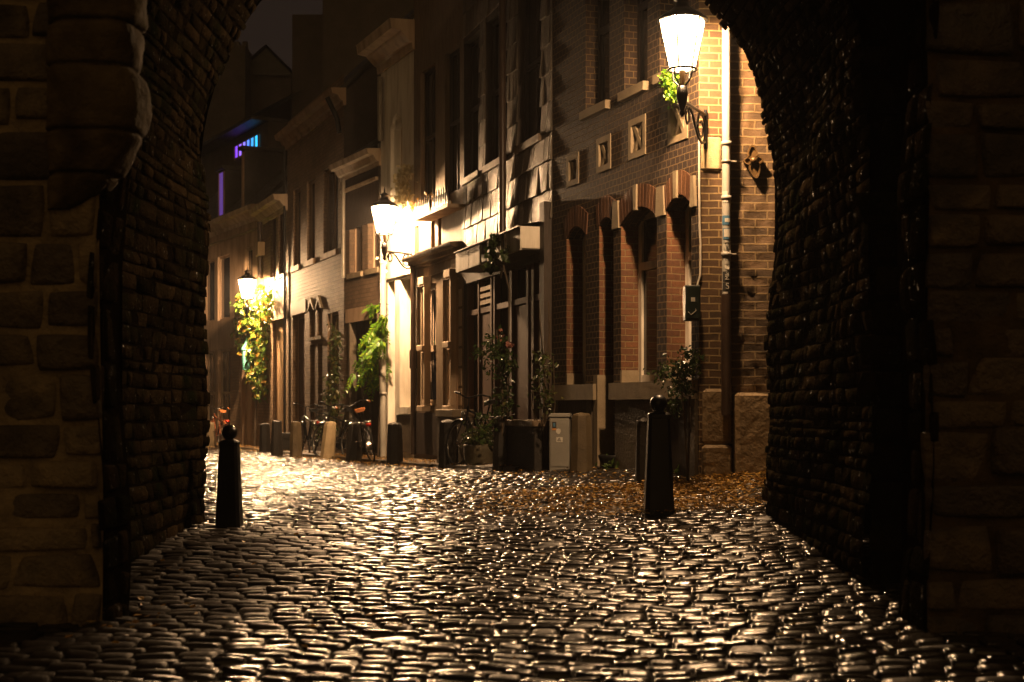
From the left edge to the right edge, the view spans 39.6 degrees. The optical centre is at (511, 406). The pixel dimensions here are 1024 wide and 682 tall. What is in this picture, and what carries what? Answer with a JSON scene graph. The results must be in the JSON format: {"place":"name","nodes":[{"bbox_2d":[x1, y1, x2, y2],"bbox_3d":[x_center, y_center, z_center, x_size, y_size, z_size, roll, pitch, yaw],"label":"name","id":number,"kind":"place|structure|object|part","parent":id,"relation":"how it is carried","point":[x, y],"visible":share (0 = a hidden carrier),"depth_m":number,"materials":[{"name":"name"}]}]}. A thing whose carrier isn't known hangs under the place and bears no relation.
{"place":"outdoors","nodes":[
{"label":"outdoors","id":0,"kind":"place"},
{"bbox_2d":[219,0,322,77],"label":"sky","id":1,"kind":"structure","parent":0,"point":[270,24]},
{"bbox_2d":[215,442,518,470],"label":"pavement","id":2,"kind":"structure","parent":0,"point":[487,466],"depth_m":23.04,"materials":[{"name":"stone"}]},
{"bbox_2d":[446,391,500,464],"bbox_3d":[-0.471,0.327,20.379,0.631,1.116,1.722,0,0,-15],"label":"bicycle","id":3,"kind":"object","parent":2,"relation":"on","point":[464,414],"visible":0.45,"depth_m":20.72,"materials":[{"name":"metal"}]},
{"bbox_2d":[0,447,1023,681],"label":"road","id":4,"kind":"structure","parent":0,"point":[706,620],"depth_m":7.81,"materials":[{"name":"stone"}]},
{"bbox_2d":[206,422,215,446],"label":"stone post","id":5,"kind":"object","parent":4,"relation":"on","point":[210,433],"visible":0.42,"depth_m":36.91,"materials":[{"name":"beige stone"}]},
{"bbox_2d":[208,405,229,445],"bbox_3d":[-7.649,0.508,36.925,0.631,1.116,1.722,0,0,-11],"label":"bicycle","id":6,"kind":"object","parent":4,"relation":"on","point":[219,436],"visible":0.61,"depth_m":36.70,"materials":[{"name":"metal"}]},
{"bbox_2d":[215,425,242,528],"bbox_3d":[-2.195,0.566,11.050,0.192,0.854,0.192,0,0,0],"label":"ball bollard","id":7,"kind":"object","parent":4,"relation":"on","point":[229,509],"visible":0.97,"depth_m":10.97,"materials":[{"name":"black metal"}]},
{"bbox_2d":[259,423,270,452],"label":"stone post","id":8,"kind":"object","parent":4,"relation":"on","point":[264,441],"visible":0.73,"depth_m":31.60,"materials":[{"name":"stone"}]},
{"bbox_2d":[270,420,282,455],"bbox_3d":[-4.860,0.691,29.400,0.257,0.822,0.254,0,0,0],"label":"stone post","id":9,"kind":"object","parent":4,"relation":"on","point":[276,440],"visible":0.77,"depth_m":29.30,"materials":[{"name":"grey stone"}]},
{"bbox_2d":[282,433,289,450],"bbox_3d":[-4.979,0.817,31.400,0.280,0.480,0.300,0,0,0],"label":"plant pot","id":10,"kind":"object","parent":4,"relation":"on","point":[286,440],"visible":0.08,"depth_m":31.25,"materials":[{"name":"stone"}]},
{"bbox_2d":[290,421,301,457],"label":"stone post","id":11,"kind":"object","parent":4,"relation":"on","point":[295,440],"visible":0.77,"depth_m":28.10,"materials":[{"name":"stone"}]},
{"bbox_2d":[293,402,322,451],"bbox_3d":[-4.254,0.464,29.616,0.633,1.115,1.724,0,0,-5],"label":"bicycle","id":12,"kind":"object","parent":4,"relation":"on","point":[307,438],"visible":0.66,"depth_m":29.43,"materials":[{"name":"metal"}]},
{"bbox_2d":[320,421,335,457],"bbox_3d":[-3.506,0.681,27.100,0.317,0.811,0.274,0,0,0],"label":"stone post","id":13,"kind":"object","parent":4,"relation":"on","point":[328,441],"visible":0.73,"depth_m":26.99,"materials":[{"name":"beige stone"}]},
{"bbox_2d":[312,401,362,455],"bbox_3d":[-3.348,0.446,27.394,0.631,1.118,1.729,0,0,-22],"label":"bicycle","id":14,"kind":"object","parent":4,"relation":"on","point":[341,443],"visible":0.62,"depth_m":27.42,"materials":[{"name":"metal"}]},
{"bbox_2d":[345,422,361,462],"bbox_3d":[-2.822,0.678,25.349,0.291,0.801,0.282,0,0,0],"label":"stone post","id":15,"kind":"object","parent":4,"relation":"on","point":[354,451],"visible":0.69,"depth_m":25.24,"materials":[{"name":"grey stone"}]},
{"bbox_2d":[335,399,375,462],"bbox_3d":[-2.764,0.429,25.277,0.632,1.122,1.775,0,0,-28],"label":"bicycle","id":16,"kind":"object","parent":4,"relation":"on","point":[369,446],"visible":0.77,"depth_m":24.95,"materials":[{"name":"metal"}]},
{"bbox_2d":[344,303,391,456],"bbox_3d":[-2.658,-0.481,26.338,0.669,2.945,2.440,0,0,-21],"label":"wisteria","id":17,"kind":"object","parent":4,"relation":"on","point":[376,336],"visible":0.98,"depth_m":25.90,"materials":[{"name":"green plant"}]},
{"bbox_2d":[387,422,402,464],"bbox_3d":[-1.946,0.659,23.652,0.283,0.805,0.284,0,0,0],"label":"stone post","id":18,"kind":"object","parent":4,"relation":"on","point":[394,445],"visible":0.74,"depth_m":23.54,"materials":[{"name":"grey stone"}]},
{"bbox_2d":[438,419,457,467],"bbox_3d":[-0.949,0.599,21.249,0.306,0.818,0.299,0,0,0],"label":"stone post","id":19,"kind":"object","parent":4,"relation":"on","point":[445,427],"visible":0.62,"depth_m":21.14,"materials":[{"name":"grey stone"}]},
{"bbox_2d":[435,409,473,461],"bbox_3d":[-0.881,0.470,21.822,0.360,0.861,0.834,0,0,-21],"label":"step box","id":20,"kind":"object","parent":4,"relation":"on","point":[446,414],"visible":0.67,"depth_m":21.47,"materials":[{"name":"stone"}]},
{"bbox_2d":[463,444,492,464],"bbox_3d":[-0.451,0.720,20.150,0.474,0.390,0.392,0,0,0],"label":"stone trough","id":21,"kind":"object","parent":4,"relation":"on","point":[479,454],"visible":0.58,"depth_m":19.99,"materials":[{"name":"stone"}]},
{"bbox_2d":[459,416,493,446],"bbox_3d":[-0.448,0.364,20.180,0.617,0.479,0.512,0,0,0],"label":"trough plant","id":22,"kind":"object","parent":21,"relation":"in","point":[471,441],"visible":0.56,"depth_m":20.09,"materials":[{"name":"green plant"}]},
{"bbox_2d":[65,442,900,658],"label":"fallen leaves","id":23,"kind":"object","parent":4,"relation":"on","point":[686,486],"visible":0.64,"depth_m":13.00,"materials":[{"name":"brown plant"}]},
{"bbox_2d":[492,415,510,470],"bbox_3d":[-0.118,0.511,18.399,0.275,0.811,0.275,0,0,0],"label":"stone post","id":24,"kind":"object","parent":4,"relation":"on","point":[499,453],"visible":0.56,"depth_m":18.28,"materials":[{"name":"grey stone"}]},
{"bbox_2d":[505,419,548,470],"bbox_3d":[0.228,0.582,17.866,0.370,0.835,1.342,0,0,-17],"label":"storage bench","id":25,"kind":"object","parent":4,"relation":"on","point":[524,444],"visible":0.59,"depth_m":17.49,"materials":[{"name":"wood"}]},
{"bbox_2d":[528,302,563,464],"bbox_3d":[0.404,-0.234,17.027,0.452,2.035,1.676,0,0,0],"label":"bare shrub","id":26,"kind":"object","parent":4,"relation":"on","point":[546,396],"visible":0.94,"depth_m":17.16,"materials":[{"name":"green plant"}]},
{"bbox_2d":[548,413,571,471],"bbox_3d":[0.577,0.445,17.077,0.264,0.734,0.286,0,0,6],"label":"utility cabinet","id":27,"kind":"object","parent":4,"relation":"on","point":[559,439],"visible":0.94,"depth_m":16.94,"materials":[{"name":"grey metal"}]},
{"bbox_3d":[0.563,0.430,16.946,0.210,0.564,0.007,0,0,6],"label":"door","id":28,"kind":"part","parent":27,"relation":"part of","materials":[{"name":"grey metal"}]},
{"bbox_2d":[569,412,592,472],"bbox_3d":[0.785,0.449,16.152,0.268,0.774,0.262,0,0,0],"label":"stone post","id":29,"kind":"object","parent":4,"relation":"on","point":[581,452],"visible":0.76,"depth_m":16.05,"materials":[{"name":"grey stone"}]},
{"bbox_2d":[598,455,615,468],"bbox_3d":[1.220,0.637,16.150,0.490,0.180,0.294,0,0,0],"label":"zinc tub","id":30,"kind":"object","parent":4,"relation":"on","point":[603,459],"visible":0.38,"depth_m":16.05,"materials":[{"name":"black metal"}]},
{"bbox_2d":[595,454,619,469],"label":"weed","id":31,"kind":"object","parent":4,"relation":"on","point":[613,462],"visible":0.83,"depth_m":15.97,"materials":[{"name":"green plant"}]},
{"bbox_2d":[635,418,646,483],"bbox_3d":[1.294,0.481,14.100,0.143,0.746,0.151,0,0,0],"label":"stone post","id":32,"kind":"object","parent":4,"relation":"on","point":[641,437],"visible":0.61,"depth_m":14.04,"materials":[{"name":"grey stone"}]},
{"bbox_2d":[643,395,673,515],"bbox_3d":[1.233,0.417,11.950,0.245,1.040,0.245,0,0,0],"label":"ball bollard","id":33,"kind":"object","parent":4,"relation":"on","point":[658,490],"visible":0.96,"depth_m":11.85,"materials":[{"name":"black metal"}]},
{"bbox_2d":[643,345,706,480],"bbox_3d":[1.628,0.079,13.989,0.440,1.347,0.921,0,0,-15],"label":"rose bush","id":34,"kind":"object","parent":4,"relation":"on","point":[682,375],"visible":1,"depth_m":13.81,"materials":[{"name":"green plant"}]},
{"label":"ground","id":35,"kind":"structure","parent":0,"visible":0},
{"bbox_2d":[201,41,251,163],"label":"stub house","id":36,"kind":"structure","parent":35,"relation":"on","point":[230,104],"depth_m":46.00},
{"bbox_2d":[204,145,286,445],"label":"dormer house","id":37,"kind":"structure","parent":35,"relation":"on","point":[254,179],"depth_m":37.95,"materials":[{"name":"brown brick"}]},
{"bbox_2d":[206,259,214,322],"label":"window","id":38,"kind":"structure","parent":37,"relation":"in","point":[210,299],"depth_m":40.07,"materials":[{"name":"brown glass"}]},
{"bbox_2d":[208,351,214,419],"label":"window","id":39,"kind":"structure","parent":37,"relation":"in","point":[211,356],"depth_m":40.21,"materials":[{"name":"black glass"}]},
{"bbox_2d":[220,254,229,319],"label":"window","id":40,"kind":"structure","parent":37,"relation":"in","point":[225,260],"depth_m":38.87,"materials":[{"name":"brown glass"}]},
{"bbox_2d":[221,349,229,432],"bbox_3d":[-7.735,-0.371,38.766,0.581,2.400,1.035,0,0,0],"label":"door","id":41,"kind":"structure","parent":37,"relation":"in","point":[225,354],"depth_m":39.01,"materials":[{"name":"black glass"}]},
{"bbox_2d":[241,336,250,369],"bbox_3d":[-6.698,-1.364,36.089,0.380,0.850,0.265,0,0,0],"label":"door lantern","id":42,"kind":"object","parent":37,"relation":"attached to","point":[245,360],"depth_m":36.01,"materials":[{"name":"teal glass"}]},
{"bbox_2d":[245,373,251,444],"bbox_3d":[-6.777,-0.347,36.932,0.117,2.693,0.817,0,0,-28],"label":"door","id":43,"kind":"structure","parent":37,"relation":"in","point":[248,394],"depth_m":37.10,"materials":[{"name":"brown wood"}]},
{"bbox_2d":[247,247,252,300],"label":"window","id":44,"kind":"structure","parent":37,"relation":"in","point":[249,250],"depth_m":36.90,"materials":[{"name":"brown glass"}]},
{"bbox_2d":[201,95,291,201],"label":"lit house","id":45,"kind":"structure","parent":35,"relation":"on","point":[254,129],"depth_m":42.81,"materials":[{"name":"black"}]},
{"bbox_2d":[248,182,287,437],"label":"narrow house","id":46,"kind":"structure","parent":35,"relation":"on","point":[267,212],"depth_m":34.55,"materials":[{"name":"paint"}]},
{"bbox_2d":[237,266,260,316],"bbox_3d":[-6.325,-2.771,34.750,0.772,1.335,0.488,0,0,0],"label":"street lamp","id":47,"kind":"object","parent":46,"relation":"attached to","point":[247,277],"visible":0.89,"depth_m":34.70,"materials":[{"name":"black"}]},
{"bbox_2d":[230,284,275,445],"bbox_3d":[-6.512,-0.980,35.620,1.059,4.117,3.592,0,0,-24],"label":"wall ivy","id":48,"kind":"object","parent":46,"relation":"attached to","point":[257,342],"depth_m":35.35,"materials":[{"name":"green plant"}]},
{"bbox_2d":[268,213,275,282],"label":"window","id":49,"kind":"structure","parent":46,"relation":"in","point":[270,280],"depth_m":34.81,"materials":[{"name":"black glass"}]},
{"bbox_2d":[276,320,282,432],"bbox_3d":[-5.424,-0.560,33.861,0.080,3.020,1.550,0,0,-21],"label":"door","id":50,"kind":"structure","parent":46,"relation":"in","point":[279,324],"depth_m":34.25,"materials":[{"name":"brown wood"}]},
{"bbox_2d":[276,207,282,279],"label":"window","id":51,"kind":"structure","parent":46,"relation":"in","point":[280,276],"depth_m":33.91,"materials":[{"name":"black glass"}]},
{"bbox_2d":[250,44,291,118],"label":"gabled house","id":52,"kind":"structure","parent":35,"relation":"on","point":[271,75],"depth_m":47.00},
{"bbox_2d":[292,14,322,117],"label":"tower house","id":53,"kind":"structure","parent":35,"relation":"on","point":[307,59],"depth_m":41.00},
{"bbox_2d":[274,57,380,452],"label":"pale brick house","id":54,"kind":"structure","parent":35,"relation":"on","point":[335,121],"depth_m":30.28,"materials":[{"name":"beige brick"}]},
{"bbox_2d":[290,189,300,272],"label":"window","id":55,"kind":"structure","parent":54,"relation":"in","point":[297,267],"depth_m":32.39,"materials":[{"name":"black glass"}]},
{"bbox_2d":[297,314,304,446],"bbox_3d":[-4.651,-0.590,31.980,0.080,2.981,1.223,0,0,-21],"label":"door","id":56,"kind":"structure","parent":54,"relation":"in","point":[300,318],"depth_m":32.28,"materials":[{"name":"brown wood"}]},
{"bbox_2d":[304,180,315,266],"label":"window","id":57,"kind":"structure","parent":54,"relation":"in","point":[312,261],"depth_m":31.05,"materials":[{"name":"black glass"}]},
{"bbox_2d":[307,298,315,340],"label":"window","id":58,"kind":"structure","parent":54,"relation":"in","point":[311,303],"depth_m":30.81,"materials":[{"name":"black glass"}]},
{"bbox_2d":[315,295,322,339],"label":"window","id":59,"kind":"structure","parent":54,"relation":"in","point":[318,302],"depth_m":30.12,"materials":[{"name":"black glass"}]},
{"bbox_2d":[322,344,322,415],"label":"window","id":60,"kind":"structure","parent":54,"relation":"in","point":[322,344],"depth_m":30.25,"materials":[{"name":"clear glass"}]},
{"bbox_2d":[311,313,345,445],"bbox_3d":[-3.736,-0.443,28.584,0.802,2.917,2.002,0,0,-26],"label":"wall creeper","id":61,"kind":"object","parent":54,"relation":"attached to","point":[335,375],"depth_m":28.38,"materials":[{"name":"green plant"}]},
{"bbox_2d":[320,170,338,260],"bbox_3d":[-3.620,-3.992,29.219,0.609,1.870,1.342,0,0,-9],"label":"window","id":62,"kind":"structure","parent":54,"relation":"in","point":[332,179],"depth_m":29.49,"materials":[{"name":"black glass"}]},
{"bbox_2d":[331,312,338,427],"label":"window","id":63,"kind":"structure","parent":54,"relation":"in","point":[335,316],"depth_m":29.25,"materials":[{"name":"black glass"}]},
{"bbox_2d":[329,138,380,455],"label":"eaved house","id":64,"kind":"structure","parent":35,"relation":"on","point":[358,173],"depth_m":27.44,"materials":[{"name":"brick"}]},
{"bbox_2d":[346,226,362,278],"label":"window","id":65,"kind":"structure","parent":64,"relation":"in","point":[358,272],"depth_m":27.80,"materials":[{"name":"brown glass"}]},
{"bbox_2d":[353,319,379,452],"bbox_3d":[-2.702,-0.391,27.244,0.100,2.542,1.821,0,0,-26],"label":"door","id":66,"kind":"structure","parent":64,"relation":"in","point":[371,412],"depth_m":27.46,"materials":[{"name":"brown wood"}]},
{"bbox_2d":[365,221,379,274],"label":"window","id":67,"kind":"structure","parent":64,"relation":"in","point":[376,268],"depth_m":26.92,"materials":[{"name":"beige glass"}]},
{"bbox_2d":[323,0,413,91],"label":"dark house","id":68,"kind":"structure","parent":35,"relation":"on","point":[349,26],"depth_m":37.50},
{"bbox_2d":[356,8,416,457],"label":"white house","id":69,"kind":"structure","parent":35,"relation":"on","point":[386,48],"depth_m":25.45,"materials":[{"name":"paint"}]},
{"bbox_2d":[370,187,411,268],"bbox_3d":[-2.101,-3.048,24.402,0.488,1.385,0.879,0,0,21],"label":"street lamp","id":70,"kind":"object","parent":69,"relation":"attached to","point":[384,203],"visible":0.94,"depth_m":24.19,"materials":[{"name":"black"}]},
{"bbox_2d":[376,163,418,272],"bbox_3d":[-1.851,-3.295,24.741,0.924,1.929,0.772,0,0,43],"label":"hanging blossom","id":71,"kind":"object","parent":69,"relation":"hanging from","point":[402,195],"visible":0.98,"depth_m":24.61,"materials":[{"name":"plant"}]},
{"bbox_2d":[401,128,401,170],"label":"window","id":72,"kind":"structure","parent":69,"relation":"in","point":[401,128],"depth_m":25.87,"materials":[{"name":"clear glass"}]},
{"bbox_2d":[396,407,410,413],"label":"window","id":73,"kind":"structure","parent":69,"relation":"in","point":[399,410],"depth_m":24.95,"materials":[{"name":"white paint"}]},
{"bbox_2d":[402,0,463,459],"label":"timber house","id":74,"kind":"structure","parent":35,"relation":"on","point":[438,107],"depth_m":23.41,"materials":[{"name":"brown wood"}]},
{"bbox_2d":[420,283,435,405],"bbox_3d":[-1.369,-1.035,23.953,0.430,2.030,1.035,0,0,0],"label":"window","id":75,"kind":"structure","parent":74,"relation":"in","point":[433,286],"depth_m":23.87,"materials":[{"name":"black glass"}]},
{"bbox_2d":[425,66,434,200],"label":"window","id":76,"kind":"structure","parent":74,"relation":"in","point":[429,75],"depth_m":24.08,"materials":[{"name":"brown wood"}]},
{"bbox_2d":[414,185,464,221],"bbox_3d":[-1.165,-3.255,22.779,0.305,0.350,1.791,0,0,-21],"label":"balcony","id":77,"kind":"object","parent":74,"relation":"attached to","point":[443,206],"visible":1,"depth_m":22.61,"materials":[{"name":"white paint"}]},
{"bbox_2d":[407,191,451,211],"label":"ledge plant","id":78,"kind":"object","parent":77,"relation":"on","point":[412,207],"visible":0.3,"depth_m":24.02,"materials":[{"name":"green plant"}]},
{"bbox_2d":[446,277,457,404],"bbox_3d":[-0.918,-1.035,22.739,0.062,2.030,0.802,0,0,-21],"label":"window","id":79,"kind":"structure","parent":74,"relation":"in","point":[447,281],"depth_m":23.02,"materials":[{"name":"black glass"}]},
{"bbox_2d":[450,48,459,193],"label":"window","id":80,"kind":"structure","parent":74,"relation":"in","point":[455,56],"depth_m":22.83,"materials":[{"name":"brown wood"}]},
{"bbox_2d":[454,0,552,444],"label":"slate house","id":81,"kind":"structure","parent":35,"relation":"on","point":[507,181],"depth_m":19.66,"materials":[{"name":"brick"}]},
{"bbox_2d":[461,37,479,185],"bbox_3d":[-0.482,-4.525,21.657,0.444,2.200,0.990,0,0,-12],"label":"window","id":82,"kind":"structure","parent":81,"relation":"in","point":[474,174],"depth_m":21.92,"materials":[{"name":"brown wood"}]},
{"bbox_2d":[469,246,519,448],"bbox_3d":[-0.271,-0.636,18.820,0.558,2.943,2.118,0,0,-9],"label":"climbing rose","id":83,"kind":"object","parent":81,"relation":"attached to","point":[506,362],"visible":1,"depth_m":18.28,"materials":[{"name":"green plant"}]},
{"bbox_2d":[482,11,507,173],"bbox_3d":[-0.169,-4.525,20.361,0.535,2.200,1.170,0,0,0],"label":"window","id":84,"kind":"structure","parent":81,"relation":"in","point":[494,163],"depth_m":20.81,"materials":[{"name":"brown wood"}]},
{"bbox_2d":[480,233,510,277],"bbox_3d":[-0.211,-2.001,18.798,0.289,0.642,1.008,0,0,-11],"label":"canopy vine","id":85,"kind":"object","parent":81,"relation":"attached to","point":[490,255],"visible":0.99,"depth_m":18.96,"materials":[{"name":"green plant"}]},
{"bbox_2d":[514,0,541,154],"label":"window","id":86,"kind":"structure","parent":81,"relation":"in","point":[532,7],"depth_m":19.10,"materials":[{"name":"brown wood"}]},
{"bbox_2d":[0,0,1023,633],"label":"stone gateway","id":87,"kind":"object","parent":35,"relation":"on","point":[894,318],"visible":0.9,"depth_m":6.95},
{"bbox_2d":[550,0,774,478],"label":"brick house","id":88,"kind":"structure","parent":35,"relation":"on","point":[625,216],"depth_m":15.17,"materials":[{"name":"brown brick"}]},
{"bbox_2d":[566,234,585,384],"bbox_3d":[0.891,-1.225,17.239,0.277,1.910,0.602,0,0,-20],"label":"window","id":89,"kind":"structure","parent":88,"relation":"in","point":[571,378],"depth_m":17.49,"materials":[{"name":"white paint"}]},
{"bbox_2d":[579,0,610,120],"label":"window","id":90,"kind":"structure","parent":88,"relation":"in","point":[604,102],"depth_m":16.83,"materials":[{"name":"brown wood"}]},
{"bbox_2d":[617,0,648,101],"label":"window","id":91,"kind":"structure","parent":88,"relation":"in","point":[642,85],"depth_m":15.83,"materials":[{"name":"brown wood"}]},
{"bbox_2d":[620,211,656,382],"bbox_3d":[1.499,-1.225,15.611,0.576,1.910,0.886,0,0,0],"label":"window","id":92,"kind":"structure","parent":88,"relation":"in","point":[647,229],"depth_m":15.88,"materials":[{"name":"white paint"}]},
{"bbox_2d":[657,61,680,109],"bbox_3d":[1.615,-3.316,14.463,0.280,0.543,0.748,0,0,0],"label":"hanging plant","id":93,"kind":"object","parent":88,"relation":"attached to","point":[670,86],"visible":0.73,"depth_m":14.35,"materials":[{"name":"green plant"}]},
{"bbox_2d":[652,0,687,84],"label":"window","id":94,"kind":"structure","parent":88,"relation":"in","point":[682,35],"depth_m":14.97,"materials":[{"name":"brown wood"}]},
{"bbox_2d":[666,203,690,380],"bbox_3d":[1.832,-1.225,14.659,0.277,1.910,0.564,0,0,-20],"label":"window","id":95,"kind":"structure","parent":88,"relation":"in","point":[688,211],"depth_m":14.88,"materials":[{"name":"white paint"}]},
{"bbox_2d":[657,0,707,148],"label":"street lamp","id":96,"kind":"object","parent":88,"relation":"attached to","point":[682,15],"visible":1,"depth_m":13.47,"materials":[{"name":"black iron"},{"name":"glowing frosted glass"}]},
{"bbox_2d":[683,285,700,321],"bbox_3d":[1.785,-1.027,14.120,0.154,0.354,0.146,0,0,-5],"label":"meter box","id":97,"kind":"object","parent":88,"relation":"attached to","point":[691,303],"visible":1,"depth_m":14.06,"materials":[{"name":"grey metal"}]},
{"bbox_2d":[687,288,698,317],"bbox_3d":[1.789,-1.027,14.057,0.118,0.294,0.009,0,0,-5],"label":"door","id":98,"kind":"structure","parent":97,"relation":"in","point":[691,292],"depth_m":14.05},
{"bbox_2d":[696,140,701,284],"bbox_3d":[1.860,-1.946,14.179,0.062,1.578,0.022,0,0,-5],"label":"cable conduit","id":99,"kind":"object","parent":88,"relation":"attached to","point":[700,241],"visible":0.89,"depth_m":14.17,"materials":[{"name":"grey metal"}]},
{"bbox_2d":[743,145,763,178],"bbox_3d":[2.408,-2.447,14.184,0.200,0.337,0.095,0,0,0],"label":"wall anchor","id":100,"kind":"object","parent":88,"relation":"attached to","point":[752,160],"depth_m":14.19,"materials":[{"name":"brown metal"}]}
]}

